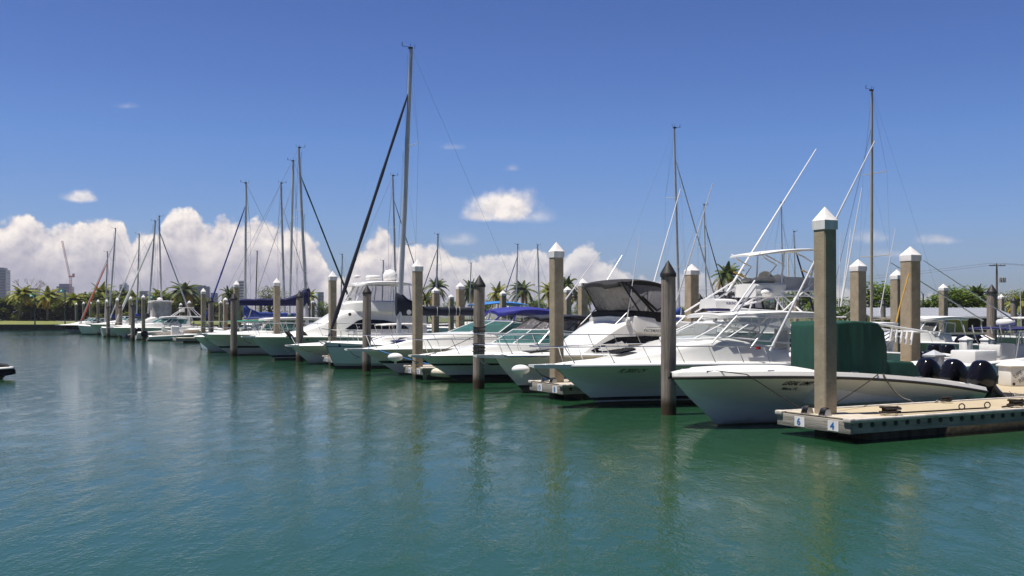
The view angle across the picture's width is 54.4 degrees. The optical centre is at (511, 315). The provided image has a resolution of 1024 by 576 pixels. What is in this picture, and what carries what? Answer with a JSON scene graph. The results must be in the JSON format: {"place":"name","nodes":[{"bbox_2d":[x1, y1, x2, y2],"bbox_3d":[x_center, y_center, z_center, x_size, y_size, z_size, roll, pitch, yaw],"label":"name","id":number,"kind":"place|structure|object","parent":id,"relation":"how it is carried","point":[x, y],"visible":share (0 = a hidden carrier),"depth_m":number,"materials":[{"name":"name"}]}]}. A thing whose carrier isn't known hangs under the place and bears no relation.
{"place":"outdoors","nodes":[
{"label":"outdoors","id":0,"kind":"place"},
{"bbox_2d":[0,321,242,325],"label":"lawn","id":1,"kind":"structure","parent":0,"point":[50,322],"depth_m":218.47,"materials":[{"name":"green plant"}]},
{"bbox_2d":[5,285,40,320],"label":"palm tree","id":2,"kind":"object","parent":1,"relation":"on","point":[23,294],"visible":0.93,"depth_m":239.30,"materials":[{"name":"green plant"}]},
{"bbox_2d":[7,301,52,320],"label":"sea grape bush","id":3,"kind":"object","parent":1,"relation":"on","point":[30,309],"visible":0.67,"depth_m":245.04,"materials":[{"name":"green plant"}]},
{"bbox_2d":[31,286,64,320],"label":"palm tree","id":4,"kind":"object","parent":1,"relation":"on","point":[49,295],"visible":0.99,"depth_m":237.22,"materials":[{"name":"green plant"}]},
{"bbox_2d":[49,297,88,320],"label":"sea grape bush","id":5,"kind":"object","parent":1,"relation":"on","point":[57,307],"visible":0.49,"depth_m":244.69,"materials":[{"name":"green plant"}]},
{"bbox_2d":[61,292,87,320],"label":"palm tree","id":6,"kind":"object","parent":1,"relation":"on","point":[73,298],"visible":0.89,"depth_m":242.33,"materials":[{"name":"green plant"}]},
{"bbox_2d":[85,300,115,317],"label":"sea grape bush","id":7,"kind":"object","parent":1,"relation":"on","point":[102,310],"visible":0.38,"depth_m":244.51,"materials":[{"name":"green plant"}]},
{"bbox_2d":[88,281,117,300],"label":"palm tree","id":8,"kind":"object","parent":1,"relation":"on","point":[101,288],"visible":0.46,"depth_m":254.78,"materials":[{"name":"green plant"}]},
{"bbox_2d":[91,294,132,320],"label":"palm tree","id":9,"kind":"object","parent":1,"relation":"on","point":[113,297],"visible":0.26,"depth_m":247.45,"materials":[{"name":"green plant"}]},
{"bbox_2d":[165,281,201,315],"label":"palm tree","id":10,"kind":"object","parent":1,"relation":"on","point":[188,292],"visible":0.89,"depth_m":240.02,"materials":[{"name":"green plant"}]},
{"bbox_2d":[0,316,1023,575],"bbox_3d":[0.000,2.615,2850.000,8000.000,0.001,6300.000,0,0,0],"label":"water","id":11,"kind":"structure","parent":0,"point":[120,456],"depth_m":15.73,"materials":[{"name":"liquid"}]},
{"bbox_2d":[0,363,15,378],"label":"dinghy","id":12,"kind":"object","parent":11,"relation":"on","point":[6,369],"visible":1,"depth_m":41.26,"materials":[{"name":"grey plastic"}]},
{"bbox_2d":[58,318,103,332],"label":"express cruiser","id":13,"kind":"object","parent":11,"relation":"on","point":[72,328],"visible":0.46,"depth_m":151.91,"materials":[{"name":"grey plastic"}]},
{"bbox_2d":[81,251,131,322],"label":"sailboat","id":14,"kind":"object","parent":11,"relation":"on","point":[107,271],"visible":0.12,"depth_m":144.88,"materials":[{"name":"silver metal"}]},
{"bbox_2d":[78,228,146,334],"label":"sailboat","id":15,"kind":"object","parent":11,"relation":"on","point":[87,330],"visible":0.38,"depth_m":140.98,"materials":[{"name":"white plastic"}]},
{"bbox_2d":[86,316,141,333],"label":"express cruiser","id":16,"kind":"object","parent":11,"relation":"on","point":[96,326],"visible":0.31,"depth_m":135.18,"materials":[{"name":"grey plastic"}]},
{"bbox_2d":[130,302,134,340],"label":"wooden piling","id":17,"kind":"object","parent":11,"relation":"in","point":[132,337],"visible":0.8,"depth_m":105.34,"materials":[{"name":"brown wood"}]},
{"bbox_2d":[110,232,176,326],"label":"sailboat","id":18,"kind":"object","parent":11,"relation":"on","point":[137,303],"visible":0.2,"depth_m":134.94,"materials":[{"name":"silver metal"}]},
{"bbox_2d":[100,214,194,336],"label":"sailboat","id":19,"kind":"object","parent":11,"relation":"on","point":[103,332],"visible":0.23,"depth_m":128.12,"materials":[{"name":"silver metal"}]},
{"bbox_2d":[113,220,200,335],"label":"sailboat","id":20,"kind":"object","parent":11,"relation":"on","point":[151,284],"visible":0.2,"depth_m":125.65,"materials":[{"name":"silver metal"}]},
{"bbox_2d":[115,298,206,327],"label":"sportfishing boat","id":21,"kind":"object","parent":11,"relation":"on","point":[160,307],"visible":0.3,"depth_m":122.24,"materials":[{"name":"white plastic"}]},
{"bbox_2d":[106,307,222,338],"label":"express cruiser","id":22,"kind":"object","parent":11,"relation":"on","point":[167,322],"visible":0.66,"depth_m":116.07,"materials":[{"name":"grey plastic"}]},
{"bbox_2d":[125,322,207,339],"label":"console boat","id":23,"kind":"object","parent":11,"relation":"on","point":[152,333],"visible":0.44,"depth_m":110.45,"materials":[{"name":"grey plastic"}]},
{"bbox_2d":[141,326,196,340],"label":"skiff","id":24,"kind":"object","parent":11,"relation":"on","point":[175,331],"visible":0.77,"depth_m":106.12,"materials":[{"name":"grey plastic"}]},
{"bbox_2d":[201,288,205,332],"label":"concrete piling","id":25,"kind":"object","parent":11,"relation":"in","point":[203,307],"visible":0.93,"depth_m":83.36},
{"bbox_2d":[208,297,213,350],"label":"wooden piling","id":26,"kind":"object","parent":11,"relation":"in","point":[210,310],"visible":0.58,"depth_m":75.18,"materials":[{"name":"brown wood"}]},
{"bbox_2d":[223,297,227,329],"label":"concrete piling","id":27,"kind":"object","parent":11,"relation":"in","point":[225,312],"visible":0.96,"depth_m":125.28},
{"bbox_2d":[193,320,262,351],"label":"console boat","id":28,"kind":"object","parent":11,"relation":"on","point":[210,346],"visible":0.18,"depth_m":71.58,"materials":[{"name":"grey plastic"}]},
{"bbox_2d":[230,294,236,356],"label":"wooden piling","id":29,"kind":"object","parent":11,"relation":"in","point":[233,337],"visible":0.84,"depth_m":64.12,"materials":[{"name":"brown wood"}]},
{"bbox_2d":[199,180,298,332],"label":"sailboat","id":30,"kind":"object","parent":11,"relation":"on","point":[247,310],"visible":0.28,"depth_m":89.97,"materials":[{"name":"silver metal"}]},
{"bbox_2d":[197,317,319,354],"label":"hardtop cruiser","id":31,"kind":"object","parent":11,"relation":"on","point":[221,340],"visible":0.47,"depth_m":66.12,"materials":[{"name":"grey plastic"}]},
{"bbox_2d":[218,182,317,330],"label":"sailboat","id":32,"kind":"object","parent":11,"relation":"on","point":[283,272],"visible":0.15,"depth_m":96.09,"materials":[{"name":"silver metal"}]},
{"bbox_2d":[200,147,350,349],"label":"sailboat","id":33,"kind":"object","parent":11,"relation":"on","point":[291,300],"visible":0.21,"depth_m":80.09,"materials":[{"name":"blue fabric"}]},
{"bbox_2d":[273,278,280,333],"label":"concrete piling","id":34,"kind":"object","parent":11,"relation":"in","point":[276,299],"visible":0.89,"depth_m":61.33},
{"bbox_2d":[244,158,351,328],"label":"sailboat","id":35,"kind":"object","parent":11,"relation":"on","point":[291,251],"visible":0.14,"depth_m":85.91,"materials":[{"name":"silver metal"}]},
{"bbox_2d":[296,290,303,361],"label":"wooden piling","id":36,"kind":"object","parent":11,"relation":"in","point":[299,319],"visible":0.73,"depth_m":56.67,"materials":[{"name":"brown wood"}]},
{"bbox_2d":[328,271,336,365],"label":"concrete piling","id":37,"kind":"object","parent":11,"relation":"in","point":[332,291],"visible":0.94,"depth_m":51.85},
{"bbox_2d":[241,265,426,359],"bbox_3d":[-9.109,-0.078,61.912,15.320,6.446,4.506,0,0,-27],"label":"flybridge yacht","id":38,"kind":"object","parent":11,"relation":"on","point":[350,318],"visible":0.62,"depth_m":60.04,"materials":[{"name":"white paint"}]},
{"bbox_2d":[346,319,407,328],"bbox_3d":[-8.171,0.495,60.518,4.100,0.600,0.122,0,0,-27],"label":"side window","id":39,"kind":"structure","parent":38,"relation":"in","point":[360,326],"depth_m":60.46,"materials":[{"name":"black glass"}]},
{"bbox_2d":[284,323,429,363],"bbox_3d":[-7.505,1.770,55.981,10.722,2.750,2.856,0,0,-27],"label":"console boat","id":40,"kind":"object","parent":11,"relation":"on","point":[311,357],"visible":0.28,"depth_m":54.02,"materials":[{"name":"grey plastic"}]},
{"bbox_2d":[362,285,371,371],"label":"wooden piling","id":41,"kind":"object","parent":11,"relation":"in","point":[366,330],"visible":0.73,"depth_m":46.91,"materials":[{"name":"brown wood"}]},
{"bbox_2d":[338,173,431,332],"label":"sailboat","id":42,"kind":"object","parent":11,"relation":"on","point":[395,262],"visible":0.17,"depth_m":92.09,"materials":[{"name":"silver metal"}]},
{"bbox_2d":[412,259,422,378],"bbox_3d":[-3.927,0.880,41.379,0.380,6.470,0.380,0,0,-27],"label":"concrete piling","id":43,"kind":"object","parent":11,"relation":"in","point":[417,302],"visible":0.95,"depth_m":41.23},
{"bbox_2d":[318,43,521,368],"bbox_3d":[-3.976,-5.460,51.838,12.561,17.150,3.756,0,0,-27],"label":"sailboat","id":44,"kind":"object","parent":11,"relation":"on","point":[341,357],"visible":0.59,"depth_m":50.79,"materials":[{"name":"grey plastic"}]},
{"bbox_2d":[403,364,453,378],"bbox_3d":[0.066,2.474,43.622,9.510,1.083,2.220,0,0,-27],"label":"finger dock","id":45,"kind":"object","parent":11,"relation":"on","point":[424,369],"visible":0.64,"depth_m":41.34,"materials":[{"name":"beige concrete"}]},
{"bbox_2d":[431,287,439,332],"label":"concrete piling","id":46,"kind":"object","parent":11,"relation":"in","point":[435,291],"visible":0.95,"depth_m":80.57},
{"bbox_2d":[423,232,468,331],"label":"sailboat","id":47,"kind":"object","parent":11,"relation":"on","point":[443,327],"visible":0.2,"depth_m":129.81,"materials":[{"name":"silver metal"}]},
{"bbox_2d":[344,307,548,373],"bbox_3d":[-1.285,1.346,46.584,13.583,3.597,3.866,0,0,-27],"label":"bimini cruiser","id":48,"kind":"object","parent":11,"relation":"on","point":[403,347],"visible":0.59,"depth_m":44.56,"materials":[{"name":"grey plastic"}]},
{"bbox_2d":[448,294,453,330],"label":"concrete piling","id":49,"kind":"object","parent":11,"relation":"in","point":[450,318],"visible":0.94,"depth_m":107.01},
{"bbox_2d":[456,282,464,327],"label":"concrete piling","id":50,"kind":"object","parent":11,"relation":"in","point":[460,298],"visible":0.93,"depth_m":69.20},
{"bbox_2d":[473,275,485,388],"bbox_3d":[-1.186,1.170,35.811,0.474,5.290,0.436,0,0,-20],"label":"wooden piling","id":51,"kind":"object","parent":11,"relation":"in","point":[479,285],"visible":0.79,"depth_m":35.64,"materials":[{"name":"brown wood"}]},
{"bbox_2d":[408,314,590,381],"bbox_3d":[0.937,1.536,41.199,11.252,3.218,3.560,0,0,-27],"label":"cabin cruiser","id":52,"kind":"object","parent":11,"relation":"on","point":[456,364],"visible":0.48,"depth_m":39.64,"materials":[{"name":"white plastic"}]},
{"bbox_2d":[548,242,563,398],"bbox_3d":[1.421,0.880,31.718,0.380,6.470,0.380,0,0,-27],"label":"concrete piling","id":53,"kind":"object","parent":11,"relation":"in","point":[556,295],"visible":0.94,"depth_m":31.58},
{"bbox_2d":[528,377,590,398],"bbox_3d":[5.243,2.474,33.649,9.510,1.083,2.220,0,0,-27],"label":"finger dock","id":54,"kind":"object","parent":11,"relation":"on","point":[565,388],"visible":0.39,"depth_m":31.31,"materials":[{"name":"concrete"}]},
{"bbox_2d":[564,286,571,314],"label":"concrete piling","id":55,"kind":"object","parent":11,"relation":"in","point":[567,302],"visible":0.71,"depth_m":78.43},
{"bbox_2d":[577,278,587,315],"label":"concrete piling","id":56,"kind":"object","parent":11,"relation":"in","point":[582,302],"visible":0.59,"depth_m":61.88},
{"bbox_2d":[473,184,790,391],"bbox_3d":[4.802,-1.015,36.000,12.870,8.320,4.930,0,0,-35],"label":"flybridge cruiser","id":57,"kind":"object","parent":11,"relation":"on","point":[628,311],"visible":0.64,"depth_m":34.97,"materials":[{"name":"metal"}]},
{"bbox_2d":[512,365,529,377],"bbox_3d":[0.286,1.803,32.575,0.600,0.424,0.400,0,0,0],"label":"fender","id":58,"kind":"object","parent":57,"relation":"attached to","point":[520,370],"visible":1,"depth_m":32.44,"materials":[{"name":"white paint"}]},
{"bbox_2d":[591,336,660,352],"bbox_3d":[4.694,0.975,35.014,4.268,0.560,0.189,0,0,-25],"label":"side window","id":59,"kind":"structure","parent":57,"relation":"in","point":[633,339],"depth_m":34.71,"materials":[{"name":"glass"}]},
{"bbox_2d":[615,125,715,320],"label":"sailboat","id":60,"kind":"object","parent":11,"relation":"on","point":[679,310],"visible":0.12,"depth_m":69.11,"materials":[{"name":"silver metal"}]},
{"bbox_2d":[660,260,675,414],"bbox_3d":[4.153,1.170,26.401,0.432,5.290,0.478,0,0,32],"label":"wooden piling","id":61,"kind":"object","parent":11,"relation":"in","point":[668,332],"visible":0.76,"depth_m":26.23,"materials":[{"name":"brown wood"}]},
{"bbox_2d":[565,252,790,347],"bbox_3d":[8.914,-0.025,52.442,15.228,6.341,3.066,0,0,-27],"label":"console boat","id":62,"kind":"object","parent":11,"relation":"on","point":[713,319],"visible":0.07,"depth_m":52.29,"materials":[{"name":"grey plastic"}]},
{"bbox_2d":[684,264,699,321],"bbox_3d":[8.126,0.880,45.009,0.500,6.470,0.500,0,0,-27],"label":"concrete piling","id":63,"kind":"object","parent":11,"relation":"in","point":[692,285],"visible":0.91,"depth_m":44.83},
{"bbox_2d":[676,204,723,311],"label":"sailboat","id":64,"kind":"object","parent":11,"relation":"on","point":[705,254],"visible":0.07,"depth_m":105.12,"materials":[{"name":"silver metal"}]},
{"bbox_2d":[528,141,908,405],"bbox_3d":[7.178,-1.526,30.608,13.940,9.342,5.484,0,0,-35],"label":"express boat","id":65,"kind":"object","parent":11,"relation":"on","point":[623,376],"visible":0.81,"depth_m":29.71,"materials":[{"name":"grey plastic"}]},
{"bbox_2d":[703,291,790,345],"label":"flybridge cruiser","id":66,"kind":"object","parent":11,"relation":"on","point":[768,304],"visible":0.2,"depth_m":68.91,"materials":[{"name":"white plastic"}]},
{"bbox_2d":[765,202,803,325],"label":"sailboat","id":67,"kind":"object","parent":11,"relation":"on","point":[782,244],"visible":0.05,"depth_m":112.11,"materials":[{"name":"silver metal"}]},
{"bbox_2d":[777,231,813,324],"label":"sailboat","id":68,"kind":"object","parent":11,"relation":"on","point":[811,303],"visible":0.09,"depth_m":118.34,"materials":[{"name":"silver metal"}]},
{"bbox_2d":[812,207,837,438],"bbox_3d":[6.753,0.880,21.450,0.380,6.470,0.380,0,0,-27],"label":"concrete piling","id":69,"kind":"object","parent":11,"relation":"in","point":[824,224],"visible":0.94,"depth_m":21.31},
{"bbox_2d":[668,320,1014,425],"bbox_3d":[8.610,1.627,25.680,11.127,3.036,3.086,0,0,-27],"label":"console boat","id":70,"kind":"object","parent":11,"relation":"on","point":[718,398],"visible":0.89,"depth_m":24.53,"materials":[{"name":"white plastic"}]},
{"bbox_2d":[849,260,866,321],"bbox_3d":[14.352,0.880,41.239,0.500,6.470,0.500,0,0,-27],"label":"concrete piling","id":71,"kind":"object","parent":11,"relation":"in","point":[857,269],"visible":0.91,"depth_m":41.06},
{"bbox_2d":[789,188,955,360],"bbox_3d":[15.764,-1.144,43.711,9.714,8.578,2.966,0,0,-27],"label":"console boat","id":72,"kind":"object","parent":11,"relation":"on","point":[945,349],"visible":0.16,"depth_m":43.23,"materials":[{"name":"grey plastic"}]},
{"bbox_2d":[890,270,899,351],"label":"concrete piling","id":73,"kind":"object","parent":11,"relation":"in","point":[894,290],"visible":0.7,"depth_m":50.20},
{"bbox_2d":[836,86,955,341],"bbox_3d":[23.096,-5.377,60.757,11.515,16.984,3.621,0,0,-27],"label":"sailboat","id":74,"kind":"object","parent":11,"relation":"on","point":[871,256],"visible":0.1,"depth_m":59.97,"materials":[{"name":"silver metal"}]},
{"bbox_2d":[775,396,1023,439],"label":"finger dock","id":75,"kind":"object","parent":11,"relation":"on","point":[869,422],"visible":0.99,"depth_m":21.71,"materials":[{"name":"concrete"}]},
{"bbox_2d":[879,406,901,413],"bbox_3d":[8.118,2.009,21.336,0.487,0.186,0.404,0,0,0],"label":"cleat","id":76,"kind":"object","parent":75,"relation":"on","point":[890,409],"visible":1,"depth_m":21.22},
{"bbox_2d":[895,402,990,413],"bbox_3d":[9.550,2.021,21.960,2.827,0.165,0.135,0,0,-25],"label":"dock line","id":77,"kind":"object","parent":75,"relation":"on","point":[984,407],"visible":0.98,"depth_m":22.07,"materials":[{"name":"fabric"}]},
{"bbox_2d":[899,246,921,361],"bbox_3d":[13.483,0.880,33.692,0.500,6.470,0.500,0,0,-27],"label":"concrete piling","id":78,"kind":"object","parent":11,"relation":"in","point":[910,258],"visible":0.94,"depth_m":33.51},
{"bbox_2d":[884,316,982,351],"bbox_3d":[21.757,1.567,52.684,9.579,3.155,3.366,0,0,-27],"label":"express cruiser","id":79,"kind":"object","parent":11,"relation":"on","point":[936,337],"visible":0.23,"depth_m":51.52,"materials":[{"name":"grey plastic"}]},
{"bbox_2d":[938,284,948,332],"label":"concrete piling","id":80,"kind":"object","parent":11,"relation":"in","point":[943,289],"visible":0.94,"depth_m":72.61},
{"bbox_2d":[891,260,1023,383],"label":"console boat","id":81,"kind":"object","parent":11,"relation":"on","point":[995,354],"visible":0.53,"depth_m":37.92,"materials":[{"name":"grey plastic"}]},
{"bbox_2d":[986,284,996,343],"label":"wooden piling","id":82,"kind":"object","parent":11,"relation":"in","point":[991,292],"visible":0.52,"depth_m":45.99,"materials":[{"name":"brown wood"}]},
{"bbox_2d":[981,317,1023,343],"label":"console boat","id":83,"kind":"object","parent":11,"relation":"on","point":[1008,339],"visible":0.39,"depth_m":64.15,"materials":[{"name":"grey plastic"}]},
{"bbox_2d":[996,384,1023,396],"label":"walkway dock","id":84,"kind":"object","parent":11,"relation":"on","point":[1017,390],"depth_m":28.79,"materials":[{"name":"beige concrete"}]},
{"bbox_2d":[958,336,973,349],"bbox_3d":[20.990,1.525,46.026,0.470,1.200,0.470,0,0,-27],"label":"dock pedestal","id":85,"kind":"object","parent":84,"relation":"on","point":[965,342],"visible":0.46,"depth_m":45.89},
{"bbox_2d":[996,360,1023,385],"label":"dock box","id":86,"kind":"object","parent":84,"relation":"on","point":[1010,373],"visible":0.98,"depth_m":30.10,"materials":[{"name":"white paint"}]},
{"bbox_2d":[1010,296,1016,335],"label":"wooden piling","id":87,"kind":"object","parent":11,"relation":"in","point":[1013,306],"visible":0.43,"depth_m":73.69,"materials":[{"name":"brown wood"}]},
{"bbox_2d":[0,317,1023,332],"bbox_3d":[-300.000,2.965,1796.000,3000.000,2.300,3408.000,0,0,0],"label":"land","id":88,"kind":"structure","parent":0,"point":[519,319],"depth_m":520.21,"materials":[{"name":"green plant"}]},
{"bbox_2d":[0,268,9,298],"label":"building","id":89,"kind":"structure","parent":88,"relation":"on","point":[4,281],"depth_m":1487.74,"materials":[{"name":"grey glass"}]},
{"bbox_2d":[0,297,14,320],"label":"sea grape bush","id":90,"kind":"object","parent":88,"relation":"on","point":[4,314],"visible":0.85,"depth_m":245.49,"materials":[{"name":"green plant"}]},
{"bbox_2d":[0,324,64,329],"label":"seawall","id":91,"kind":"object","parent":88,"relation":"on","point":[29,327],"depth_m":183.83,"materials":[{"name":"concrete"}]},
{"bbox_2d":[121,297,149,315],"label":"sea grape bush","id":92,"kind":"object","parent":88,"relation":"on","point":[139,307],"visible":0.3,"depth_m":244.77,"materials":[{"name":"green plant"}]},
{"bbox_2d":[170,298,207,320],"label":"sea grape bush","id":93,"kind":"object","parent":88,"relation":"on","point":[195,309],"visible":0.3,"depth_m":248.35,"materials":[{"name":"green plant"}]},
{"bbox_2d":[256,285,288,317],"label":"shade tree","id":94,"kind":"object","parent":88,"relation":"on","point":[269,310],"visible":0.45,"depth_m":261.30,"materials":[{"name":"green plant"}]},
{"bbox_2d":[424,278,448,305],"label":"palm tree","id":95,"kind":"object","parent":88,"relation":"on","point":[440,284],"visible":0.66,"depth_m":257.77,"materials":[{"name":"green plant"}]},
{"bbox_2d":[463,278,474,321],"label":"palm tree","id":96,"kind":"object","parent":88,"relation":"on","point":[467,290],"visible":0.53,"depth_m":257.11,"materials":[{"name":"green plant"}]},
{"bbox_2d":[487,281,509,319],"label":"palm tree","id":97,"kind":"object","parent":88,"relation":"on","point":[498,289],"visible":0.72,"depth_m":257.78,"materials":[{"name":"green plant"}]},
{"bbox_2d":[508,280,537,321],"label":"palm tree","id":98,"kind":"object","parent":88,"relation":"on","point":[523,293],"visible":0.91,"depth_m":254.77,"materials":[{"name":"green plant"}]},
{"bbox_2d":[711,261,746,292],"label":"palm tree","id":99,"kind":"object","parent":88,"relation":"on","point":[726,272],"visible":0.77,"depth_m":187.46,"materials":[{"name":"green plant"}]},
{"bbox_2d":[779,291,813,320],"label":"shade tree","id":100,"kind":"object","parent":88,"relation":"on","point":[805,300],"visible":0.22,"depth_m":164.13,"materials":[{"name":"green plant"}]},
{"bbox_2d":[836,297,849,320],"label":"shade tree","id":101,"kind":"object","parent":88,"relation":"on","point":[845,311],"visible":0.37,"depth_m":149.32,"materials":[{"name":"green plant"}]},
{"bbox_2d":[866,281,889,307],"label":"shade tree","id":102,"kind":"object","parent":88,"relation":"on","point":[878,292],"visible":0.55,"depth_m":146.91,"materials":[{"name":"green plant"}]},
{"bbox_2d":[843,307,1009,331],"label":"marina building","id":103,"kind":"structure","parent":88,"relation":"on","point":[981,313],"depth_m":105.11,"materials":[{"name":"white paint"}]},
{"bbox_2d":[924,285,985,307],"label":"shade tree","id":104,"kind":"object","parent":88,"relation":"on","point":[959,300],"visible":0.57,"depth_m":139.21,"materials":[{"name":"green plant"}]},
{"bbox_2d":[948,284,986,307],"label":"shade tree","id":105,"kind":"object","parent":88,"relation":"on","point":[973,303],"visible":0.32,"depth_m":139.96,"materials":[{"name":"green plant"}]},
{"bbox_2d":[962,284,988,307],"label":"palm tree","id":106,"kind":"object","parent":88,"relation":"on","point":[979,290],"visible":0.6,"depth_m":139.49,"materials":[{"name":"green plant"}]},
{"bbox_2d":[1004,291,1023,326],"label":"palm tree","id":107,"kind":"object","parent":88,"relation":"on","point":[1018,302],"visible":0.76,"depth_m":127.93,"materials":[{"name":"green plant"}]},
{"bbox_2d":[0,0,1023,315],"label":"sky","id":108,"kind":"structure","parent":0,"point":[559,117],"materials":[{"name":"blue"}]},
{"bbox_2d":[922,350,945,366],"bbox_3d":[12.759,1.575,30.088,0.470,1.100,0.470,0,0,-27],"label":"dock pedestal","id":109,"kind":"object","parent":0,"point":[937,356],"visible":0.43,"depth_m":29.93,"materials":[{"name":"white plastic"}]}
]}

